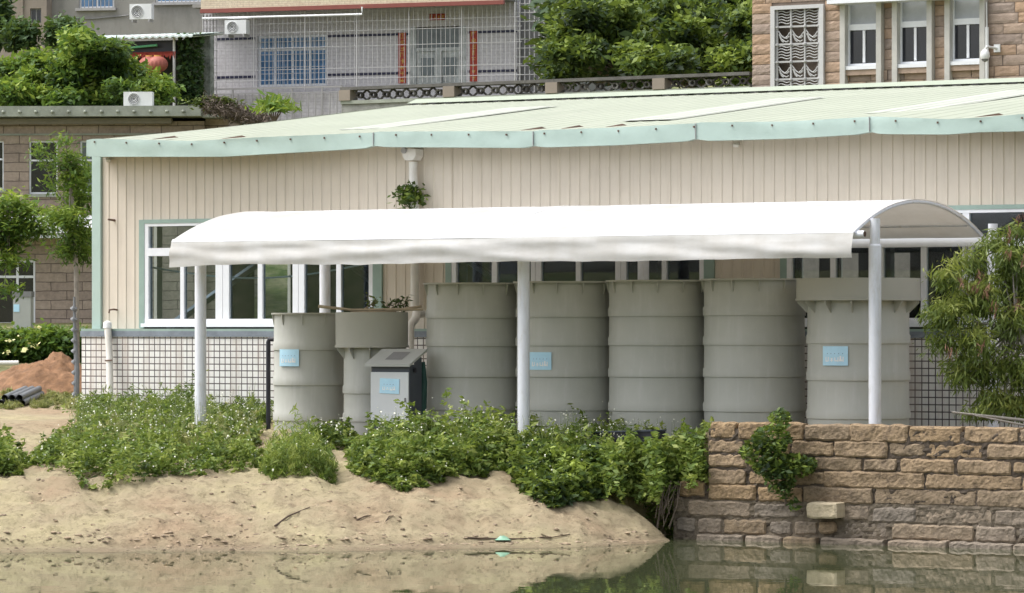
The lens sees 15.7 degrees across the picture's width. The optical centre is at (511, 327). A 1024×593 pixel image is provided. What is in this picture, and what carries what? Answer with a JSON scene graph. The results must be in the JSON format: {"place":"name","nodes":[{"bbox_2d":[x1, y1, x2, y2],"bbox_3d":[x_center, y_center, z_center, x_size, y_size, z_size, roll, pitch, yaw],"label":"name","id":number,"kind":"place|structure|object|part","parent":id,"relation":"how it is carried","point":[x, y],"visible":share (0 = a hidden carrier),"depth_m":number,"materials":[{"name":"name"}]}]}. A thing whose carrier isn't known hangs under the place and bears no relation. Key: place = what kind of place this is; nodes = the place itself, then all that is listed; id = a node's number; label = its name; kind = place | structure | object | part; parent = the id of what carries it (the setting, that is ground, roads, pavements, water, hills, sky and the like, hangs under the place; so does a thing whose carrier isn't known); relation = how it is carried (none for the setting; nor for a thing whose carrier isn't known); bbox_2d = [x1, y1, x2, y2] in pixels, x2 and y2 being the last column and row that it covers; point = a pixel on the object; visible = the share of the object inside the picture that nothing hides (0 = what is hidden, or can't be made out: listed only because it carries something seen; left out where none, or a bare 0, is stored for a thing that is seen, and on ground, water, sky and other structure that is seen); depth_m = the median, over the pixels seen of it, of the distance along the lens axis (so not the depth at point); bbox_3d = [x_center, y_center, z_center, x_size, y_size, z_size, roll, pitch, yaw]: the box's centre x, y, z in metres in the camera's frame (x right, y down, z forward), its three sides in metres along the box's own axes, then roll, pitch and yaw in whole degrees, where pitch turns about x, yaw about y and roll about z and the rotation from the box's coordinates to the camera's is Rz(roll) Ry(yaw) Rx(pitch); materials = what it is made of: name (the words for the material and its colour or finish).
{"place":"outdoors","nodes":[
{"label":"outdoors","id":0,"kind":"place"},
{"bbox_2d":[16,393,264,489],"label":"weed bank","id":1,"kind":"structure","parent":0,"point":[88,450],"depth_m":49.05,"materials":[{"name":"green plant"}]},
{"bbox_2d":[0,81,751,552],"bbox_3d":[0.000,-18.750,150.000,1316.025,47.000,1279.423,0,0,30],"label":"ground","id":2,"kind":"structure","parent":0,"point":[504,503],"depth_m":47.08,"materials":[{"name":"beige sand"}]},
{"bbox_2d":[0,360,18,364],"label":"white pipe","id":3,"kind":"object","parent":2,"relation":"on","point":[15,362],"visible":0.82,"depth_m":65.96,"materials":[{"name":"plastic"}]},
{"bbox_2d":[0,0,23,51],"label":"dark tree","id":4,"kind":"object","parent":2,"relation":"on","point":[5,6],"visible":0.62,"depth_m":129.74,"materials":[{"name":"green plant"}]},
{"bbox_2d":[0,423,26,475],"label":"weed patch","id":5,"kind":"object","parent":2,"relation":"on","point":[10,455],"visible":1,"depth_m":48.26,"materials":[{"name":"green plant"}]},
{"bbox_2d":[12,291,34,328],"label":"grey cabinet","id":6,"kind":"object","parent":2,"relation":"on","point":[23,312],"visible":0.79,"depth_m":101.00,"materials":[{"name":"grey metal"}]},
{"bbox_2d":[0,186,62,307],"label":"arching sapling","id":7,"kind":"object","parent":2,"relation":"on","point":[17,225],"visible":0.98,"depth_m":66.90,"materials":[{"name":"green plant"}]},
{"bbox_2d":[19,391,43,404],"bbox_3d":[-7.910,1.174,61.200,0.104,0.216,2.007,0,0,2],"label":"grey pipe","id":8,"kind":"object","parent":2,"relation":"on","point":[26,401],"visible":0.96,"depth_m":60.94,"materials":[{"name":"grey plastic"}]},
{"bbox_2d":[16,386,41,400],"bbox_3d":[-7.953,1.089,61.200,0.104,0.216,2.007,0,0,2],"label":"grey pipe","id":9,"kind":"object","parent":8,"relation":"on","point":[28,393],"visible":1,"depth_m":60.94,"materials":[{"name":"grey plastic"}]},
{"bbox_2d":[0,351,81,395],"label":"soil heap","id":10,"kind":"object","parent":2,"relation":"on","point":[53,370],"visible":0.52,"depth_m":62.92,"materials":[{"name":"brown soil"}]},
{"bbox_2d":[0,386,81,409],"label":"yard grass","id":11,"kind":"structure","parent":2,"relation":"on","point":[59,399],"depth_m":60.50,"materials":[{"name":"green plant"}]},
{"bbox_2d":[0,318,87,362],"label":"hedge bush","id":12,"kind":"object","parent":2,"relation":"on","point":[32,345],"visible":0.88,"depth_m":73.70,"materials":[{"name":"green plant"}]},
{"bbox_2d":[0,10,104,55],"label":"tree","id":13,"kind":"object","parent":2,"relation":"on","point":[23,34],"visible":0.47,"depth_m":127.66,"materials":[{"name":"green plant"}]},
{"bbox_2d":[24,129,91,362],"bbox_3d":[-7.569,-1.122,64.170,1.418,4.585,2.000,0,0,30],"label":"slender sapling","id":14,"kind":"object","parent":2,"relation":"on","point":[75,178],"visible":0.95,"depth_m":63.87,"materials":[{"name":"green plant"}]},
{"bbox_2d":[70,297,79,397],"bbox_3d":[-7.253,0.386,61.643,0.140,1.782,0.388,0,0,-12],"label":"wrapped stake","id":15,"kind":"object","parent":2,"relation":"on","point":[75,372],"visible":0.98,"depth_m":61.60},
{"bbox_2d":[0,21,185,105],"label":"leafy tree","id":16,"kind":"object","parent":2,"relation":"on","point":[84,66],"visible":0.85,"depth_m":108.87,"materials":[{"name":"green plant"}]},
{"bbox_2d":[0,0,201,59],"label":"apartment block","id":17,"kind":"structure","parent":2,"relation":"on","point":[109,17],"depth_m":139.96,"materials":[{"name":"grey concrete"}]},
{"bbox_2d":[31,8,40,22],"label":"window","id":18,"kind":"structure","parent":17,"relation":"in","point":[35,13],"depth_m":140.13,"materials":[{"name":"grey glass"}]},
{"bbox_2d":[81,0,113,7],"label":"window","id":19,"kind":"structure","parent":17,"relation":"in","point":[111,2],"depth_m":140.23,"materials":[{"name":"blue glass"}]},
{"bbox_2d":[130,4,153,22],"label":"air conditioner","id":20,"kind":"object","parent":17,"relation":"attached to","point":[141,11],"visible":1,"depth_m":138.60,"materials":[{"name":"grey metal"}]},
{"bbox_2d":[156,0,200,1],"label":"window","id":21,"kind":"structure","parent":17,"relation":"in","point":[156,0],"depth_m":139.59,"materials":[{"name":"blue glass"}]},
{"bbox_2d":[103,321,112,399],"bbox_3d":[-6.290,0.625,57.989,0.143,1.449,0.406,0,0,-16],"label":"leaning pipe","id":22,"kind":"object","parent":2,"relation":"on","point":[107,326],"visible":0.9,"depth_m":58.01,"materials":[{"name":"white plastic"}]},
{"bbox_2d":[0,106,256,322],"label":"stone house","id":23,"kind":"structure","parent":2,"relation":"on","point":[49,281],"depth_m":105.02,"materials":[{"name":"brown stone"}]},
{"bbox_2d":[0,141,3,188],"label":"window","id":24,"kind":"structure","parent":23,"relation":"in","point":[1,142],"depth_m":105.21,"materials":[{"name":"white glass"}]},
{"bbox_2d":[0,260,34,322],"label":"window","id":25,"kind":"structure","parent":23,"relation":"in","point":[6,314],"depth_m":105.21,"materials":[{"name":"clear glass"}]},
{"bbox_2d":[29,141,57,193],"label":"window","id":26,"kind":"structure","parent":23,"relation":"in","point":[33,175],"depth_m":105.16,"materials":[{"name":"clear glass"}]},
{"bbox_2d":[80,141,91,192],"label":"window","id":27,"kind":"structure","parent":23,"relation":"in","point":[84,142],"depth_m":105.08,"materials":[{"name":"grey glass"}]},
{"bbox_2d":[123,92,153,105],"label":"air conditioner","id":28,"kind":"object","parent":23,"relation":"on","point":[138,98],"visible":1,"depth_m":104.60,"materials":[{"name":"white metal"}]},
{"bbox_2d":[57,32,222,105],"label":"porch","id":29,"kind":"object","parent":2,"relation":"on","point":[167,50],"visible":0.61,"depth_m":123.47,"materials":[{"name":"white metal"}]},
{"bbox_2d":[139,55,152,73],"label":"lantern","id":30,"kind":"object","parent":29,"relation":"hanging from","point":[148,57],"visible":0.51,"depth_m":123.06,"materials":[{"name":"red fabric"}]},
{"bbox_2d":[148,55,167,74],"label":"lantern","id":31,"kind":"object","parent":29,"relation":"hanging from","point":[155,61],"visible":0.68,"depth_m":122.60,"materials":[{"name":"red fabric"}]},
{"bbox_2d":[36,399,261,450],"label":"dry weeds","id":32,"kind":"object","parent":2,"relation":"on","point":[186,437],"visible":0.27,"depth_m":51.62,"materials":[{"name":"green plant"}]},
{"bbox_2d":[75,369,273,428],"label":"tall grass","id":33,"kind":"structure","parent":2,"relation":"on","point":[187,394],"depth_m":55.07,"materials":[{"name":"green plant"}]},
{"bbox_2d":[175,32,213,105],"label":"ivy wall","id":34,"kind":"structure","parent":2,"relation":"on","point":[199,64],"depth_m":123.36,"materials":[{"name":"green plant"}]},
{"bbox_2d":[178,88,271,124],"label":"dead creeper","id":35,"kind":"object","parent":2,"relation":"on","point":[223,107],"visible":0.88,"depth_m":101.94,"materials":[{"name":"brown plant"}]},
{"bbox_2d":[266,337,273,429],"bbox_3d":[-3.523,0.821,54.181,0.145,1.358,0.068,0,0,30],"label":"black pipe","id":36,"kind":"object","parent":2,"relation":"on","point":[268,381],"visible":1,"depth_m":54.17,"materials":[{"name":"plastic"}]},
{"bbox_2d":[244,89,301,120],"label":"roof plant","id":37,"kind":"object","parent":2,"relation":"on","point":[273,103],"visible":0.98,"depth_m":83.77,"materials":[{"name":"green plant"}]},
{"bbox_2d":[274,507,309,526],"bbox_3d":[-2.769,2.379,46.586,0.060,0.231,0.663,0,0,38],"label":"twig","id":38,"kind":"object","parent":2,"relation":"on","point":[283,519],"visible":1,"depth_m":46.52,"materials":[{"name":"wood"}]},
{"bbox_2d":[257,403,339,484],"bbox_3d":[-2.803,1.537,48.863,1.164,1.094,1.795,0,0,-7],"label":"grass clump","id":39,"kind":"object","parent":2,"relation":"on","point":[298,455],"visible":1,"depth_m":48.39,"materials":[{"name":"green plant"}]},
{"bbox_2d":[271,313,343,431],"bbox_3d":[-2.941,0.721,53.960,1.110,1.858,1.110,0,0,30],"label":"storage tank","id":40,"kind":"object","parent":2,"relation":"on","point":[308,378],"visible":0.84,"depth_m":53.50,"materials":[{"name":"grey plastic"}]},
{"bbox_2d":[290,414,360,450],"bbox_3d":[-2.556,1.490,51.754,1.329,0.570,1.309,0,0,4],"label":"weed patch","id":41,"kind":"object","parent":2,"relation":"on","point":[340,431],"visible":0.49,"depth_m":51.54,"materials":[{"name":"green plant"}]},
{"bbox_2d":[0,475,664,551],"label":"bank gravel","id":42,"kind":"structure","parent":2,"relation":"on","point":[314,545],"depth_m":46.40,"materials":[{"name":"brown gravel"}]},
{"bbox_2d":[335,312,408,434],"bbox_3d":[-2.007,0.719,53.166,1.064,1.863,1.064,0,0,30],"label":"storage tank","id":43,"kind":"object","parent":2,"relation":"on","point":[362,339],"visible":0.73,"depth_m":52.78,"materials":[{"name":"grey plastic"}]},
{"bbox_2d":[318,305,422,310],"bbox_3d":[-2.016,-0.273,52.917,1.508,0.093,0.105,0,0,4],"label":"bamboo pole","id":44,"kind":"object","parent":43,"relation":"on","point":[373,309],"visible":1,"depth_m":52.89,"materials":[{"name":"brown wood"}]},
{"bbox_2d":[363,292,380,307],"bbox_3d":[-2.022,-0.340,53.598,0.276,0.332,0.255,0,0,12],"label":"sprouting plant","id":45,"kind":"object","parent":43,"relation":"on","point":[375,301],"visible":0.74,"depth_m":53.60,"materials":[{"name":"green plant"}]},
{"bbox_2d":[380,299,391,307],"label":"sprouting plant","id":46,"kind":"object","parent":43,"relation":"on","point":[384,306],"visible":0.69,"depth_m":53.59,"materials":[{"name":"green plant"}]},
{"bbox_2d":[354,305,421,311],"bbox_3d":[-1.804,-0.254,53.276,1.031,0.126,0.086,0,0,6],"label":"bamboo pole","id":47,"kind":"object","parent":43,"relation":"on","point":[419,306],"visible":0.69,"depth_m":53.27,"materials":[{"name":"brown wood"}]},
{"bbox_2d":[388,297,404,307],"bbox_3d":[-1.673,-0.318,53.569,0.265,0.288,0.190,0,0,-11],"label":"sprouting plant","id":48,"kind":"object","parent":43,"relation":"on","point":[397,300],"visible":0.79,"depth_m":53.56,"materials":[{"name":"green plant"}]},
{"bbox_2d":[399,294,414,311],"bbox_3d":[-1.554,-0.324,53.586,0.288,0.298,0.216,0,0,3],"label":"sprouting plant","id":49,"kind":"object","parent":43,"relation":"on","point":[406,302],"visible":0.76,"depth_m":53.58,"materials":[{"name":"green plant"}]},
{"bbox_2d":[69,386,677,507],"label":"flower stalks","id":50,"kind":"object","parent":2,"relation":"on","point":[159,406],"visible":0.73,"depth_m":50.75,"materials":[{"name":"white plant"}]},
{"bbox_2d":[365,349,426,429],"bbox_3d":[-1.631,0.885,52.182,0.743,1.158,0.470,0,0,30],"label":"control cabinet","id":51,"kind":"object","parent":2,"relation":"on","point":[396,374],"visible":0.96,"depth_m":52.05,"materials":[{"name":"metal"}]},
{"bbox_3d":[-1.717,0.995,52.029,0.620,0.729,0.040,0,0,30],"label":"door","id":52,"kind":"part","parent":51,"relation":"part of","materials":[{"name":"white metal"}]},
{"bbox_2d":[192,0,639,120],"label":"tiled house","id":53,"kind":"structure","parent":2,"relation":"on","point":[313,56],"depth_m":127.30,"materials":[{"name":"tile"}]},
{"bbox_2d":[225,20,249,37],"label":"air conditioner","id":54,"kind":"object","parent":53,"relation":"attached to","point":[236,27],"visible":1,"depth_m":127.29,"materials":[{"name":"grey metal"}]},
{"bbox_2d":[258,34,326,86],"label":"window","id":55,"kind":"structure","parent":53,"relation":"in","point":[284,80],"depth_m":128.81,"materials":[{"name":"blue glass"}]},
{"bbox_2d":[410,26,465,84],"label":"door","id":56,"kind":"structure","parent":53,"relation":"in","point":[429,35],"depth_m":127.03,"materials":[{"name":"metal"}]},
{"bbox_2d":[422,362,426,415],"bbox_3d":[-1.266,0.901,52.332,0.133,0.827,0.183,0,0,30],"label":"tarpaulin roll","id":57,"kind":"object","parent":2,"relation":"on","point":[424,391],"visible":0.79,"depth_m":52.31,"materials":[{"name":"plastic"}]},
{"bbox_2d":[423,282,516,428],"bbox_3d":[-0.528,0.452,52.797,1.470,2.156,1.470,0,0,30],"label":"storage tank","id":58,"kind":"object","parent":2,"relation":"on","point":[471,343],"visible":0.81,"depth_m":52.19,"materials":[{"name":"grey plastic"}]},
{"bbox_2d":[495,535,509,539],"bbox_3d":[-0.117,2.643,46.650,0.200,0.058,0.140,0,0,0],"label":"plastic bag","id":59,"kind":"object","parent":2,"relation":"on","point":[500,537],"visible":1,"depth_m":46.61,"materials":[{"name":"green plastic"}]},
{"bbox_2d":[464,534,569,538],"bbox_3d":[0.071,2.638,46.700,1.361,0.061,0.069,0,0,-11],"label":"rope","id":60,"kind":"object","parent":2,"relation":"on","point":[513,538],"visible":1,"depth_m":46.66,"materials":[{"name":"brown fabric"}]},
{"bbox_2d":[343,387,702,533],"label":"weed bank","id":61,"kind":"structure","parent":2,"relation":"on","point":[402,460],"depth_m":49.02,"materials":[{"name":"green plant"}]},
{"bbox_2d":[339,72,752,112],"bbox_3d":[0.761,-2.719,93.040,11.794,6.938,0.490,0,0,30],"label":"pierced balustrade","id":62,"kind":"object","parent":2,"relation":"on","point":[349,100],"visible":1,"depth_m":93.18,"materials":[{"name":"grey concrete"}]},
{"bbox_2d":[80,77,1023,427],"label":"factory hall","id":63,"kind":"structure","parent":2,"relation":"on","point":[956,145],"depth_m":56.04,"materials":[{"name":"beige metal"}]},
{"bbox_2d":[152,265,360,278],"bbox_3d":[-3.589,-0.926,57.452,5.202,0.356,0.028,0,0,30],"label":"hanging cable","id":64,"kind":"object","parent":63,"relation":"hanging from","point":[253,277],"visible":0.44,"depth_m":57.69,"materials":[{"name":"black rubber"}]},
{"bbox_2d":[144,223,372,322],"bbox_3d":[-3.897,-0.839,57.070,4.217,1.561,0.109,0,0,30],"label":"window","id":65,"kind":"structure","parent":63,"relation":"in","point":[223,273],"depth_m":57.34,"materials":[{"name":"white plastic"}]},
{"bbox_2d":[401,147,422,306],"bbox_3d":[-1.495,-1.483,55.498,0.240,2.398,0.250,0,0,30],"label":"downpipe","id":66,"kind":"object","parent":63,"relation":"attached to","point":[412,154],"visible":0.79,"depth_m":55.45,"materials":[{"name":"white plastic"}]},
{"bbox_2d":[387,179,430,208],"bbox_3d":[-1.518,-1.962,55.435,0.567,0.478,0.510,0,0,38],"label":"climbing plant","id":67,"kind":"object","parent":66,"relation":"attached to","point":[406,197],"visible":0.99,"depth_m":55.37,"materials":[{"name":"green plant"}]},
{"bbox_2d":[407,310,425,348],"bbox_3d":[-1.440,0.052,54.716,0.181,0.648,0.744,0,0,15],"label":"drain bend","id":68,"kind":"object","parent":63,"relation":"attached to","point":[413,321],"visible":0.73,"depth_m":54.58,"materials":[{"name":"white plastic"}]},
{"bbox_2d":[451,260,703,282],"bbox_3d":[0.949,-0.839,54.272,4.217,1.561,0.109,0,0,30],"label":"window","id":69,"kind":"structure","parent":63,"relation":"in","point":[621,267],"depth_m":54.24,"materials":[{"name":"glass"}]},
{"bbox_2d":[787,209,1023,322],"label":"window","id":70,"kind":"structure","parent":63,"relation":"in","point":[924,243],"depth_m":51.49,"materials":[{"name":"white plastic"}]},
{"bbox_2d":[503,428,614,508],"bbox_3d":[0.491,1.831,48.403,1.567,1.018,1.975,0,0,30],"label":"hanging bush","id":71,"kind":"object","parent":2,"relation":"on","point":[579,481],"visible":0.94,"depth_m":48.05,"materials":[{"name":"green plant"}]},
{"bbox_2d":[513,281,608,431],"bbox_3d":[0.750,0.440,52.060,1.470,2.156,1.470,0,0,21],"label":"storage tank","id":72,"kind":"object","parent":2,"relation":"on","point":[569,345],"visible":0.68,"depth_m":51.43,"materials":[{"name":"grey plastic"}]},
{"bbox_2d":[169,199,998,431],"bbox_3d":[0.997,0.143,51.592,10.977,3.678,4.420,0,0,30],"label":"barrel canopy","id":73,"kind":"object","parent":2,"relation":"on","point":[642,235],"visible":1,"depth_m":50.18,"materials":[{"name":"white fabric"}]},
{"bbox_2d":[519,0,752,90],"bbox_3d":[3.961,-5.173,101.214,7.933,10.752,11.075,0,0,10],"label":"broadleaf tree","id":74,"kind":"object","parent":2,"relation":"on","point":[602,38],"visible":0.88,"depth_m":98.98,"materials":[{"name":"green plant"}]},
{"bbox_2d":[606,280,703,437],"bbox_3d":[2.027,0.432,51.322,1.470,2.156,1.470,0,0,44],"label":"storage tank","id":75,"kind":"object","parent":2,"relation":"on","point":[656,351],"visible":0.86,"depth_m":50.71,"materials":[{"name":"grey plastic"}]},
{"bbox_2d":[700,278,805,431],"bbox_3d":[3.301,0.422,50.587,1.470,2.156,1.470,0,0,9],"label":"storage tank","id":76,"kind":"object","parent":2,"relation":"on","point":[754,344],"visible":0.91,"depth_m":49.99,"materials":[{"name":"grey plastic"}]},
{"bbox_2d":[673,421,1023,549],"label":"pond wall","id":77,"kind":"structure","parent":2,"relation":"on","point":[928,486],"depth_m":46.91,"materials":[{"name":"stone"}]},
{"bbox_2d":[591,416,713,504],"bbox_3d":[1.847,1.756,48.440,1.677,1.181,2.022,0,0,1],"label":"weed curtain","id":78,"kind":"object","parent":77,"relation":"hanging from","point":[647,473],"visible":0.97,"depth_m":48.29,"materials":[{"name":"green plant"}]},
{"bbox_2d":[655,481,681,528],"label":"hanging roots","id":79,"kind":"object","parent":77,"relation":"hanging from","point":[665,502],"visible":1,"depth_m":48.12,"materials":[{"name":"brown plant"}]},
{"bbox_2d":[738,407,817,511],"bbox_3d":[3.397,1.680,47.228,1.059,1.354,1.210,0,0,0],"label":"shrub","id":80,"kind":"object","parent":77,"relation":"attached to","point":[763,446],"visible":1,"depth_m":47.06,"materials":[{"name":"green plant"}]},
{"bbox_2d":[806,501,844,518],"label":"loose block","id":81,"kind":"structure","parent":77,"relation":"attached to","point":[822,509],"depth_m":47.01,"materials":[{"name":"stone"}]},
{"bbox_2d":[795,278,920,424],"bbox_3d":[4.616,0.440,49.504,1.674,2.180,1.674,0,0,30],"label":"storage tank","id":82,"kind":"object","parent":2,"relation":"on","point":[837,342],"visible":0.91,"depth_m":48.92,"materials":[{"name":"grey plastic"}]},
{"bbox_2d":[912,215,1023,427],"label":"feathery tree","id":83,"kind":"object","parent":2,"relation":"on","point":[984,300],"visible":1,"depth_m":46.82,"materials":[{"name":"green plant"}]},
{"bbox_2d":[0,534,1023,592],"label":"water","id":84,"kind":"structure","parent":0,"point":[676,565],"depth_m":41.96,"materials":[{"name":"brown liquid"}]},
{"bbox_2d":[540,429,666,442],"bbox_3d":[1.226,1.479,50.100,1.790,0.218,0.380,0,0,34],"label":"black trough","id":85,"kind":"object","parent":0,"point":[641,434],"visible":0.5,"depth_m":49.71,"materials":[{"name":"plastic"}]},
{"bbox_2d":[752,0,1023,277],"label":"stone building","id":86,"kind":"structure","parent":0,"point":[808,42],"depth_m":87.78,"materials":[{"name":"brown stone"}]},
{"bbox_2d":[848,4,875,65],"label":"window","id":87,"kind":"structure","parent":86,"relation":"in","point":[861,17],"depth_m":88.21,"materials":[{"name":"white glass"}]},
{"bbox_2d":[900,1,925,63],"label":"window","id":88,"kind":"structure","parent":86,"relation":"in","point":[912,14],"depth_m":87.54,"materials":[{"name":"white glass"}]},
{"bbox_2d":[953,0,978,60],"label":"window","id":89,"kind":"structure","parent":86,"relation":"in","point":[965,12],"depth_m":86.86,"materials":[{"name":"white glass"}]},
{"bbox_2d":[985,2,988,78],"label":"conduit","id":90,"kind":"object","parent":86,"relation":"attached to","point":[986,44],"visible":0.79,"depth_m":86.37,"materials":[{"name":"white plastic"}]},
{"bbox_2d":[980,44,1000,61],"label":"dome camera","id":91,"kind":"object","parent":86,"relation":"attached to","point":[984,55],"visible":1,"depth_m":86.02,"materials":[{"name":"white plastic"}]},
{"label":"grey pipe","id":92,"kind":"object","parent":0,"visible":0},
{"bbox_2d":[2,386,27,400],"bbox_3d":[-8.186,1.089,61.200,0.104,0.216,2.007,0,0,2],"label":"grey pipe","id":93,"kind":"object","parent":92,"relation":"on","point":[5,396],"visible":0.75,"depth_m":60.65,"materials":[{"name":"grey plastic"}]},
{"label":"grey pipe","id":94,"kind":"object","parent":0,"visible":0},
{"bbox_2d":[9,386,33,400],"bbox_3d":[-8.069,1.089,61.200,0.104,0.216,2.007,0,0,2],"label":"grey pipe","id":95,"kind":"object","parent":94,"relation":"on","point":[12,396],"visible":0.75,"depth_m":60.62,"materials":[{"name":"grey plastic"}]}
]}

